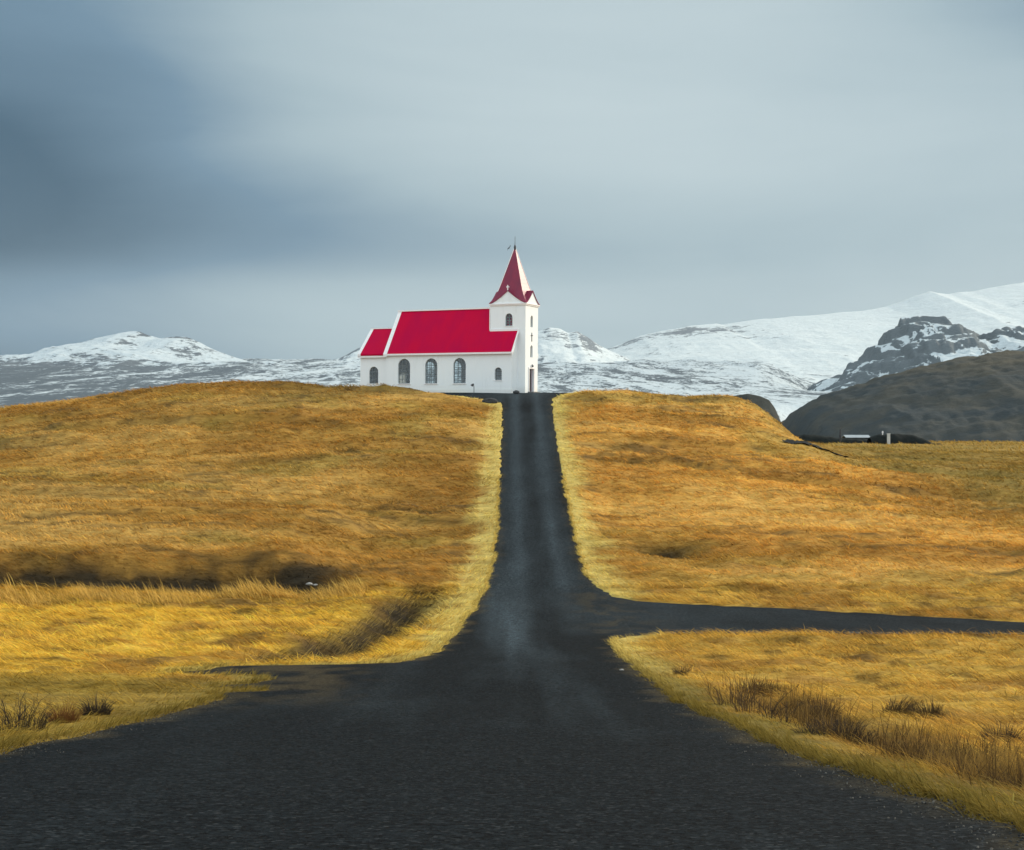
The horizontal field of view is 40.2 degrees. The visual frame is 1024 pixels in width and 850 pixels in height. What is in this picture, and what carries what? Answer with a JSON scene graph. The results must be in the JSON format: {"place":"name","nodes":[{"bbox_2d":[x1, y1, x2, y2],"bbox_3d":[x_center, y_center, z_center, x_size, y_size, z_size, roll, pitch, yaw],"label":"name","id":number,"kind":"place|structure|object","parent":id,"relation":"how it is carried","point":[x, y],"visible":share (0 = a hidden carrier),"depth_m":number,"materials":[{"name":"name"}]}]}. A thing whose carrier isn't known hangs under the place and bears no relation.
{"place":"outdoors","nodes":[
{"label":"outdoors","id":0,"kind":"place"},
{"bbox_2d":[0,331,298,370],"bbox_3d":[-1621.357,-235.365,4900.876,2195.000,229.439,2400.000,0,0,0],"label":"snowy mountain","id":1,"kind":"structure","parent":0,"point":[133,350],"depth_m":4436.18,"materials":[{"name":"white snow"}]},
{"bbox_2d":[0,572,369,607],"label":"ditch grass","id":2,"kind":"structure","parent":0,"point":[109,596],"depth_m":77.43,"materials":[{"name":"yellow plant"}]},
{"bbox_2d":[0,358,832,421],"bbox_3d":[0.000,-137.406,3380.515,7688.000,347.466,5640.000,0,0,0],"label":"lava plain","id":3,"kind":"structure","parent":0,"point":[785,394],"depth_m":3059.89,"materials":[{"name":"white snow"}]},
{"bbox_2d":[341,328,629,363],"bbox_3d":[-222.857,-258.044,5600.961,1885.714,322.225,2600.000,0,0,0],"label":"snowy mountain","id":4,"kind":"structure","parent":0,"point":[556,345],"depth_m":5518.55,"materials":[{"name":"white snow"}]},
{"bbox_2d":[0,393,1023,849],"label":"road","id":5,"kind":"structure","parent":0,"point":[522,711],"depth_m":16.33,"materials":[{"name":"grey asphalt"}]},
{"bbox_2d":[0,380,1023,825],"bbox_3d":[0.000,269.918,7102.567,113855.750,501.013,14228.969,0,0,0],"label":"ground","id":6,"kind":"structure","parent":0,"point":[108,567],"depth_m":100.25,"materials":[{"name":"plant"}]},
{"bbox_2d":[1,689,28,723],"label":"tall weed","id":7,"kind":"object","parent":6,"relation":"on","point":[19,707],"visible":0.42,"depth_m":23.31,"materials":[{"name":"brown plant"}]},
{"bbox_2d":[0,688,55,731],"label":"shrub","id":8,"kind":"object","parent":6,"relation":"on","point":[26,725],"visible":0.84,"depth_m":22.46,"materials":[{"name":"brown plant"}]},
{"bbox_2d":[40,697,86,722],"bbox_3d":[-7.830,5.006,24.467,0.798,0.493,0.843,0,0,-39],"label":"tussock","id":9,"kind":"object","parent":6,"relation":"on","point":[64,715],"visible":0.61,"depth_m":24.44,"materials":[{"name":"brown plant"}]},
{"bbox_2d":[75,693,117,715],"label":"tussock","id":10,"kind":"object","parent":6,"relation":"on","point":[88,709],"visible":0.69,"depth_m":26.46,"materials":[{"name":"brown plant"}]},
{"bbox_2d":[223,584,469,662],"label":"hollow grass","id":11,"kind":"structure","parent":6,"relation":"on","point":[388,627],"depth_m":65.75,"materials":[{"name":"yellow plant"}]},
{"bbox_2d":[358,245,539,392],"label":"church","id":12,"kind":"structure","parent":6,"relation":"on","point":[493,348],"depth_m":168.72,"materials":[{"name":"white paint"}]},
{"bbox_2d":[370,367,377,383],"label":"window","id":13,"kind":"structure","parent":12,"relation":"in","point":[372,367],"depth_m":174.23,"materials":[{"name":"grey glass"}]},
{"bbox_2d":[399,359,409,383],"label":"window","id":14,"kind":"structure","parent":12,"relation":"in","point":[402,374],"depth_m":171.78,"materials":[{"name":"grey glass"}]},
{"bbox_2d":[427,361,434,382],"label":"window","id":15,"kind":"structure","parent":12,"relation":"in","point":[431,367],"depth_m":177.06,"materials":[{"name":"grey glass"}]},
{"bbox_2d":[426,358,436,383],"bbox_3d":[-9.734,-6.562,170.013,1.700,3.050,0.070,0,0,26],"label":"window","id":16,"kind":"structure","parent":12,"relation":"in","point":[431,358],"depth_m":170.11,"materials":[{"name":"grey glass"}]},
{"bbox_2d":[454,358,465,382],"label":"window","id":17,"kind":"structure","parent":12,"relation":"in","point":[458,369],"depth_m":168.41,"materials":[{"name":"grey glass"}]},
{"bbox_2d":[506,313,511,325],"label":"window","id":18,"kind":"structure","parent":12,"relation":"in","point":[509,317],"depth_m":167.14,"materials":[{"name":"grey glass"}]},
{"bbox_2d":[529,369,530,391],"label":"door","id":19,"kind":"structure","parent":12,"relation":"in","point":[530,369],"depth_m":167.72,"materials":[{"name":"wood"}]},
{"bbox_2d":[482,398,497,402],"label":"boulder","id":20,"kind":"object","parent":6,"relation":"on","point":[489,400],"visible":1,"depth_m":155.13,"materials":[{"name":"grey stone"}]},
{"bbox_2d":[0,577,1023,824],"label":"pasture grass","id":21,"kind":"structure","parent":6,"relation":"on","point":[274,621],"depth_m":47.10,"materials":[{"name":"yellow plant"}]},
{"bbox_2d":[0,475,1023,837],"bbox_3d":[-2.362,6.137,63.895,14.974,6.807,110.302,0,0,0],"label":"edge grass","id":22,"kind":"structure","parent":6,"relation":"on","point":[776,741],"depth_m":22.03,"materials":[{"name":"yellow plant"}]},
{"bbox_2d":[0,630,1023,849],"bbox_3d":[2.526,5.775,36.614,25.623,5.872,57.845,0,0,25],"label":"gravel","id":23,"kind":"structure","parent":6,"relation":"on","point":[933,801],"depth_m":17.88,"materials":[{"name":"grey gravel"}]},
{"bbox_2d":[669,662,691,675],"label":"tussock","id":24,"kind":"object","parent":6,"relation":"on","point":[679,671],"visible":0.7,"depth_m":39.50,"materials":[{"name":"plant"}]},
{"bbox_2d":[699,671,713,694],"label":"tall weed","id":25,"kind":"object","parent":6,"relation":"on","point":[708,685],"visible":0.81,"depth_m":33.06,"materials":[{"name":"brown plant"}]},
{"bbox_2d":[706,673,765,706],"bbox_3d":[4.773,5.701,30.018,1.331,0.686,1.380,0,0,0],"label":"weed clump","id":26,"kind":"object","parent":6,"relation":"on","point":[731,698],"visible":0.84,"depth_m":30.01,"materials":[{"name":"brown plant"}]},
{"bbox_2d":[729,684,771,712],"bbox_3d":[4.702,5.366,27.591,0.884,0.703,0.852,0,0,0],"label":"weed clump","id":27,"kind":"object","parent":6,"relation":"on","point":[746,706],"visible":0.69,"depth_m":27.66,"materials":[{"name":"brown plant"}]},
{"bbox_2d":[752,685,798,718],"bbox_3d":[4.792,5.005,25.334,0.403,0.766,0.880,0,0,-44],"label":"tall weed","id":28,"kind":"object","parent":6,"relation":"on","point":[770,716],"visible":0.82,"depth_m":25.36,"materials":[{"name":"brown plant"}]},
{"bbox_2d":[772,699,802,722],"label":"tall weed","id":29,"kind":"object","parent":6,"relation":"on","point":[786,716],"visible":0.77,"depth_m":24.53,"materials":[{"name":"brown plant"}]},
{"bbox_2d":[802,694,846,720],"bbox_3d":[5.977,5.458,26.956,0.978,0.613,0.992,0,0,0],"label":"tussock","id":30,"kind":"object","parent":6,"relation":"on","point":[822,706],"visible":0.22,"depth_m":26.97,"materials":[{"name":"brown plant"}]},
{"bbox_2d":[794,434,871,443],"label":"stone bank","id":31,"kind":"structure","parent":6,"relation":"on","point":[812,438],"depth_m":248.72,"materials":[{"name":"black stone"}]},
{"bbox_2d":[792,711,875,745],"bbox_3d":[5.054,4.729,21.964,1.392,0.477,1.421,0,0,0],"label":"tussock","id":32,"kind":"object","parent":6,"relation":"on","point":[835,724],"visible":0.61,"depth_m":22.00,"materials":[{"name":"brown plant"}]},
{"bbox_2d":[841,435,869,438],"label":"shed","id":33,"kind":"structure","parent":6,"relation":"on","point":[857,436],"depth_m":254.88,"materials":[{"name":"stone"}]},
{"bbox_2d":[709,668,1023,790],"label":"ditch sedge","id":34,"kind":"object","parent":6,"relation":"on","point":[993,764],"visible":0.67,"depth_m":18.49,"materials":[{"name":"brown plant"}]},
{"bbox_2d":[887,433,890,443],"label":"marker box","id":35,"kind":"object","parent":6,"relation":"on","point":[888,438],"visible":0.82,"depth_m":242.79,"materials":[{"name":"white"}]},
{"bbox_2d":[880,694,921,714],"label":"tussock","id":36,"kind":"object","parent":6,"relation":"on","point":[897,706],"visible":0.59,"depth_m":26.44,"materials":[{"name":"brown plant"}]},
{"bbox_2d":[867,434,939,444],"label":"stone bank","id":37,"kind":"structure","parent":6,"relation":"on","point":[897,438],"depth_m":244.96,"materials":[{"name":"black stone"}]},
{"bbox_2d":[816,439,1023,451],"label":"meadow grass","id":38,"kind":"structure","parent":6,"relation":"on","point":[995,442],"depth_m":227.49,"materials":[{"name":"plant"}]},
{"bbox_2d":[902,694,946,717],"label":"tussock","id":39,"kind":"object","parent":6,"relation":"on","point":[932,711],"visible":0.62,"depth_m":25.96,"materials":[{"name":"brown plant"}]},
{"bbox_2d":[905,738,991,769],"bbox_3d":[5.293,4.062,17.001,1.076,0.458,1.010,0,0,0],"label":"weed clump","id":40,"kind":"object","parent":6,"relation":"on","point":[941,753],"visible":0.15,"depth_m":17.12,"materials":[{"name":"brown plant"}]},
{"bbox_2d":[936,750,1010,779],"bbox_3d":[5.200,3.848,15.618,0.878,0.388,0.814,0,0,0],"label":"weed clump","id":41,"kind":"object","parent":6,"relation":"on","point":[971,767],"visible":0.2,"depth_m":15.71,"materials":[{"name":"plant"}]},
{"bbox_2d":[973,717,1023,742],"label":"tussock","id":42,"kind":"object","parent":6,"relation":"on","point":[1003,734],"visible":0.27,"depth_m":20.53,"materials":[{"name":"brown plant"}]},
{"bbox_2d":[973,755,1023,790],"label":"weed clump","id":43,"kind":"object","parent":6,"relation":"on","point":[1002,779],"visible":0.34,"depth_m":14.67,"materials":[{"name":"brown plant"}]},
{"bbox_2d":[0,0,1023,359],"label":"sky","id":44,"kind":"structure","parent":0,"point":[241,179],"materials":[{"name":"grey"}]},
{"bbox_2d":[733,394,781,423],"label":"knoll","id":45,"kind":"structure","parent":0,"point":[766,405],"depth_m":198.49,"materials":[{"name":"grey stone"}]},
{"bbox_2d":[782,439,847,456],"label":"path","id":46,"kind":"structure","parent":0,"point":[803,442],"depth_m":143.39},
{"bbox_2d":[608,282,1023,382],"bbox_3d":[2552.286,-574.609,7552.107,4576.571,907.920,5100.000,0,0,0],"label":"glacier","id":47,"kind":"object","parent":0,"point":[814,348],"visible":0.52,"depth_m":7353.22,"materials":[{"name":"white snow"}]},
{"bbox_2d":[609,596,1023,635],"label":"gravel track","id":48,"kind":"structure","parent":0,"point":[643,617],"depth_m":64.76,"materials":[{"name":"grey gravel"}]},
{"bbox_2d":[781,350,1023,441],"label":"hill","id":49,"kind":"structure","parent":0,"point":[972,398],"depth_m":804.93,"materials":[{"name":"grey stone"}]},
{"bbox_2d":[807,316,1023,391],"bbox_3d":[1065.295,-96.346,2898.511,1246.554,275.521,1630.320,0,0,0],"label":"crag","id":50,"kind":"structure","parent":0,"point":[906,343],"depth_m":2842.63,"materials":[{"name":"grey stone"}]}
]}

